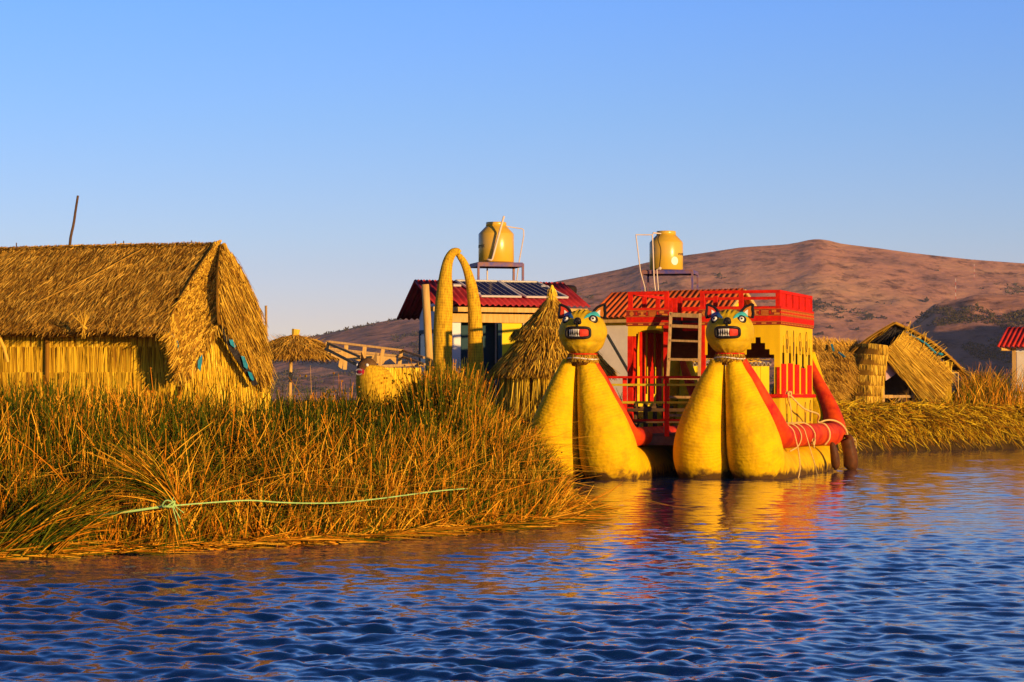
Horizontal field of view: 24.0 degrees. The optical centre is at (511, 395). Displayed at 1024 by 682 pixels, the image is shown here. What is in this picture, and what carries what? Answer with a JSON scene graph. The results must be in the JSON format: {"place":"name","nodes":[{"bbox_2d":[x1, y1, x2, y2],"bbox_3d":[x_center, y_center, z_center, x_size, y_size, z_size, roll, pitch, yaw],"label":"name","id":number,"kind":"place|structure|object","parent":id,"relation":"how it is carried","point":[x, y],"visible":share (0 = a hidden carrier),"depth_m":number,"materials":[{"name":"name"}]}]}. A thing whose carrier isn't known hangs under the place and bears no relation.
{"place":"outdoors","nodes":[
{"label":"outdoors","id":0,"kind":"place"},
{"bbox_2d":[0,398,1023,681],"bbox_3d":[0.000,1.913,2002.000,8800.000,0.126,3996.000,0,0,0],"label":"water","id":1,"kind":"structure","parent":0,"point":[890,566],"depth_m":22.84,"materials":[{"name":"blue liquid"}]},
{"bbox_2d":[529,290,845,479],"bbox_3d":[4.665,-0.058,59.279,5.706,4.985,11.610,0,0,19],"label":"reed boat","id":2,"kind":"object","parent":1,"relation":"on","point":[733,420],"visible":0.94,"depth_m":55.23,"materials":[{"name":"yellow plant"}]},
{"bbox_2d":[666,312,701,416],"bbox_3d":[4.148,-0.554,57.950,0.892,2.958,1.269,0,0,11],"label":"ladder","id":3,"kind":"object","parent":2,"relation":"on","point":[688,315],"visible":0.67,"depth_m":58.15,"materials":[{"name":"wood"}]},
{"bbox_2d":[637,361,770,405],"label":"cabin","id":4,"kind":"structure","parent":2,"relation":"on","point":[762,372],"depth_m":67.72,"materials":[{"name":"yellow wood"}]},
{"bbox_2d":[787,393,791,421],"bbox_3d":[6.764,0.355,58.511,0.063,0.838,0.216,0,0,38],"label":"rope","id":5,"kind":"object","parent":2,"relation":"hanging from","point":[790,407],"visible":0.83,"depth_m":58.47,"materials":[{"name":"beige fabric"}]},
{"bbox_2d":[786,422,801,451],"bbox_3d":[6.503,0.977,56.814,0.705,0.692,0.298,0,0,0],"label":"rope","id":6,"kind":"object","parent":2,"relation":"attached to","point":[800,434],"visible":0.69,"depth_m":56.90,"materials":[{"name":"beige fabric"}]},
{"bbox_2d":[788,425,800,477],"bbox_3d":[6.365,1.297,56.296,0.762,1.333,0.085,0,0,1],"label":"rope","id":7,"kind":"object","parent":2,"relation":"attached to","point":[798,452],"visible":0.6,"depth_m":56.29,"materials":[{"name":"beige fabric"}]},
{"bbox_2d":[789,422,816,474],"bbox_3d":[7.008,1.302,57.723,1.324,1.337,0.422,0,0,-39],"label":"rope","id":8,"kind":"object","parent":2,"relation":"attached to","point":[808,444],"visible":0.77,"depth_m":57.54,"materials":[{"name":"beige fabric"}]},
{"bbox_2d":[793,422,815,447],"bbox_3d":[7.055,0.957,58.394,0.910,0.658,0.248,0,0,-35],"label":"rope","id":9,"kind":"object","parent":2,"relation":"attached to","point":[813,441],"visible":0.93,"depth_m":58.51,"materials":[{"name":"beige fabric"}]},
{"bbox_2d":[785,391,830,444],"bbox_3d":[7.295,0.565,59.392,0.328,1.373,2.252,0,0,30],"label":"rope","id":10,"kind":"object","parent":2,"relation":"attached to","point":[794,399],"visible":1,"depth_m":59.31,"materials":[{"name":"beige fabric"}]},
{"bbox_2d":[820,419,847,434],"bbox_3d":[8.233,0.889,61.964,1.362,0.574,0.159,0,0,-41],"label":"rope","id":11,"kind":"object","parent":2,"relation":"attached to","point":[840,423],"visible":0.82,"depth_m":62.00,"materials":[{"name":"beige fabric"}]},
{"bbox_2d":[830,442,839,469],"bbox_3d":[8.091,1.516,60.358,0.225,0.708,0.283,0,0,44],"label":"fender","id":12,"kind":"object","parent":2,"relation":"hanging from","point":[835,459],"visible":1,"depth_m":60.27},
{"bbox_2d":[841,435,857,469],"bbox_3d":[8.730,1.482,62.289,0.395,0.953,0.487,0,0,39],"label":"fender","id":13,"kind":"object","parent":2,"relation":"hanging from","point":[850,458],"visible":0.97,"depth_m":62.14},
{"bbox_2d":[0,400,1023,556],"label":"ground","id":14,"kind":"structure","parent":0,"point":[878,448],"depth_m":84.23,"materials":[{"name":"yellow plant"}]},
{"bbox_2d":[0,463,158,556],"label":"reed clump","id":15,"kind":"object","parent":14,"relation":"on","point":[58,518],"visible":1,"depth_m":28.12,"materials":[{"name":"green plant"}]},
{"bbox_2d":[71,427,189,555],"bbox_3d":[-4.585,1.177,28.819,1.448,1.621,1.008,0,0,0],"label":"reed clump","id":16,"kind":"object","parent":14,"relation":"on","point":[158,490],"visible":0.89,"depth_m":28.76,"materials":[{"name":"brown plant"}]},
{"bbox_2d":[0,240,277,432],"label":"thatched hut","id":17,"kind":"object","parent":14,"relation":"on","point":[121,313],"visible":0.85,"depth_m":38.62,"materials":[{"name":"wicker"}]},
{"bbox_2d":[68,195,78,245],"bbox_3d":[-7.392,-2.816,40.601,0.193,1.116,0.049,0,0,0],"label":"pole","id":18,"kind":"object","parent":17,"relation":"on","point":[73,223],"visible":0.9,"depth_m":40.58,"materials":[{"name":"wood"}]},
{"bbox_2d":[265,306,267,341],"bbox_3d":[-4.228,-0.879,41.501,0.064,1.344,0.042,0,0,0],"label":"pole","id":19,"kind":"object","parent":14,"relation":"on","point":[266,318],"visible":0.35,"depth_m":41.48,"materials":[{"name":"brown wood"}]},
{"bbox_2d":[268,329,339,401],"bbox_3d":[-5.594,-0.759,61.989,2.600,1.929,2.588,0,0,0],"label":"thatched parasol","id":20,"kind":"object","parent":14,"relation":"on","point":[295,345],"visible":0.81,"depth_m":61.33,"materials":[{"name":"wicker"}]},
{"bbox_2d":[0,357,682,560],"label":"reed bed","id":21,"kind":"object","parent":14,"relation":"on","point":[436,429],"visible":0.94,"depth_m":33.02,"materials":[{"name":"plant"}]},
{"bbox_2d":[80,488,467,524],"bbox_3d":[-2.494,1.363,30.981,1.320,0.334,6.990,0,0,42],"label":"rope","id":22,"kind":"object","parent":21,"relation":"attached to","point":[172,506],"visible":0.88,"depth_m":29.31,"materials":[{"name":"green fabric"}]},
{"bbox_2d":[325,340,483,409],"bbox_3d":[-3.150,0.003,54.968,3.274,2.433,7.620,0,0,-22],"label":"reed boat","id":23,"kind":"object","parent":14,"relation":"on","point":[369,370],"visible":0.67,"depth_m":52.03,"materials":[{"name":"wicker"}]},
{"bbox_2d":[421,284,432,373],"bbox_3d":[-2.254,-1.383,64.503,0.348,3.201,0.208,0,0,0],"label":"log post","id":24,"kind":"object","parent":14,"relation":"on","point":[427,323],"visible":0.71,"depth_m":64.41,"materials":[{"name":"brown wood"}]},
{"bbox_2d":[433,248,484,398],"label":"straw arch","id":25,"kind":"structure","parent":14,"relation":"on","point":[442,332],"depth_m":65.11,"materials":[{"name":"yellow wicker"}]},
{"bbox_2d":[396,279,590,404],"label":"house","id":26,"kind":"structure","parent":14,"relation":"on","point":[503,318],"depth_m":67.31,"materials":[{"name":"yellow paint"}]},
{"bbox_2d":[420,335,432,371],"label":"window","id":27,"kind":"structure","parent":26,"relation":"in","point":[422,346],"depth_m":67.71,"materials":[{"name":"glass"}]},
{"bbox_2d":[461,322,494,404],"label":"doorway","id":28,"kind":"structure","parent":26,"relation":"in","point":[488,329],"depth_m":67.57,"materials":[{"name":"teal paint"}]},
{"bbox_2d":[453,279,521,297],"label":"solar panel","id":29,"kind":"object","parent":26,"relation":"on","point":[491,288],"visible":0.86,"depth_m":67.40,"materials":[{"name":"blue"}]},
{"bbox_2d":[499,280,568,297],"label":"solar panel","id":30,"kind":"object","parent":26,"relation":"on","point":[532,289],"visible":0.87,"depth_m":67.90,"materials":[{"name":"blue"}]},
{"bbox_2d":[567,285,576,293],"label":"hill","id":31,"kind":"structure","parent":26,"relation":"on","point":[573,288],"depth_m":69.00,"materials":[{"name":"rubber"}]},
{"bbox_2d":[470,262,523,313],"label":"tank stand","id":32,"kind":"object","parent":14,"relation":"on","point":[513,266],"visible":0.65,"depth_m":69.55,"materials":[{"name":"blue metal"}]},
{"bbox_2d":[478,222,513,261],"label":"water tank","id":33,"kind":"object","parent":32,"relation":"on","point":[487,239],"visible":0.98,"depth_m":69.59,"materials":[{"name":"yellow plastic"}]},
{"bbox_2d":[487,216,504,260],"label":"pipe","id":34,"kind":"object","parent":33,"relation":"attached to","point":[496,243],"visible":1,"depth_m":69.35,"materials":[{"name":"white plastic"}]},
{"bbox_2d":[507,226,523,279],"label":"pipe","id":35,"kind":"object","parent":33,"relation":"attached to","point":[521,246],"visible":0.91,"depth_m":70.05,"materials":[{"name":"white plastic"}]},
{"bbox_2d":[484,285,619,419],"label":"hut","id":36,"kind":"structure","parent":14,"relation":"on","point":[527,364],"depth_m":58.30,"materials":[{"name":"beige wicker"}]},
{"bbox_2d":[641,270,698,290],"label":"tank stand","id":37,"kind":"object","parent":14,"relation":"on","point":[647,273],"visible":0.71,"depth_m":76.43,"materials":[{"name":"blue metal"}]},
{"bbox_2d":[649,231,682,269],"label":"water tank","id":38,"kind":"object","parent":37,"relation":"on","point":[671,243],"visible":0.98,"depth_m":76.47,"materials":[{"name":"yellow plastic"}]},
{"bbox_2d":[652,232,660,290],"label":"pipe","id":39,"kind":"object","parent":38,"relation":"attached to","point":[653,259],"visible":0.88,"depth_m":76.18,"materials":[{"name":"white plastic"}]},
{"bbox_2d":[656,267,661,289],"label":"pipe","id":40,"kind":"object","parent":38,"relation":"attached to","point":[659,268],"visible":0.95,"depth_m":76.19,"materials":[{"name":"white plastic"}]},
{"bbox_2d":[658,234,660,266],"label":"hose","id":41,"kind":"object","parent":40,"relation":"attached to","point":[660,250],"visible":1,"depth_m":76.27,"materials":[{"name":"plastic"}]},
{"bbox_2d":[488,388,851,452],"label":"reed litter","id":42,"kind":"object","parent":14,"relation":"on","point":[620,399],"visible":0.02,"depth_m":67.64,"materials":[{"name":"yellow plant"}]},
{"bbox_2d":[598,288,756,400],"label":"house","id":43,"kind":"structure","parent":14,"relation":"on","point":[616,303],"depth_m":75.15,"materials":[{"name":"paint"}]},
{"bbox_2d":[606,334,626,370],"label":"pole","id":44,"kind":"object","parent":43,"relation":"attached to","point":[616,351],"visible":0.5,"depth_m":66.34,"materials":[{"name":"grey metal"}]},
{"bbox_2d":[635,234,652,291],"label":"pipe","id":45,"kind":"object","parent":43,"relation":"on","point":[638,257],"visible":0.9,"depth_m":76.19,"materials":[{"name":"white plastic"}]},
{"bbox_2d":[770,336,861,402],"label":"thatched hut","id":46,"kind":"object","parent":14,"relation":"on","point":[836,359],"visible":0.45,"depth_m":87.82,"materials":[{"name":"wicker"}]},
{"bbox_2d":[638,390,1023,460],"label":"cut reed bank","id":47,"kind":"structure","parent":14,"relation":"on","point":[1008,413],"depth_m":84.64,"materials":[{"name":"yellow plant"}]},
{"bbox_2d":[844,321,970,406],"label":"reed hut","id":48,"kind":"object","parent":14,"relation":"on","point":[899,360],"visible":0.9,"depth_m":87.85,"materials":[{"name":"wicker"}]},
{"bbox_2d":[944,360,1023,414],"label":"wild reeds","id":49,"kind":"object","parent":14,"relation":"on","point":[990,391],"visible":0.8,"depth_m":90.61,"materials":[{"name":"yellow plant"}]},
{"bbox_2d":[997,327,1023,397],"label":"house","id":50,"kind":"structure","parent":14,"relation":"on","point":[1012,336],"depth_m":96.95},
{"bbox_2d":[1017,352,1023,382],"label":"wall","id":51,"kind":"structure","parent":50,"relation":"in","point":[1020,355],"depth_m":96.88,"materials":[{"name":"white paint"}]},
{"bbox_2d":[0,0,1023,340],"label":"sky","id":52,"kind":"structure","parent":0,"point":[339,150],"materials":[{"name":"blue"}]},
{"bbox_2d":[171,239,1023,397],"bbox_3d":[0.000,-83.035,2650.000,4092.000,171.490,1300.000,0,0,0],"label":"hills","id":53,"kind":"structure","parent":0,"point":[850,277],"depth_m":2478.42,"materials":[{"name":"brown soil"}]},
{"bbox_2d":[271,270,1023,392],"bbox_3d":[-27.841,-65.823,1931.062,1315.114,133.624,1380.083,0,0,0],"label":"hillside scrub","id":54,"kind":"object","parent":53,"relation":"on","point":[719,274],"visible":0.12,"depth_m":2044.41,"materials":[{"name":"brown plant"}]},
{"bbox_2d":[812,298,822,303],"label":"shrub","id":55,"kind":"object","parent":53,"relation":"on","point":[816,301],"visible":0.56,"depth_m":2345.86,"materials":[{"name":"green plant"}]},
{"bbox_2d":[862,313,871,319],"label":"shrub","id":56,"kind":"object","parent":53,"relation":"on","point":[865,317],"visible":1,"depth_m":2294.78,"materials":[{"name":"green plant"}]},
{"bbox_2d":[769,294,1023,393],"bbox_3d":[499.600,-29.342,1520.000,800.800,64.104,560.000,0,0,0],"label":"foothill","id":57,"kind":"structure","parent":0,"point":[952,337],"depth_m":1347.01,"materials":[{"name":"brown soil"}]}
]}

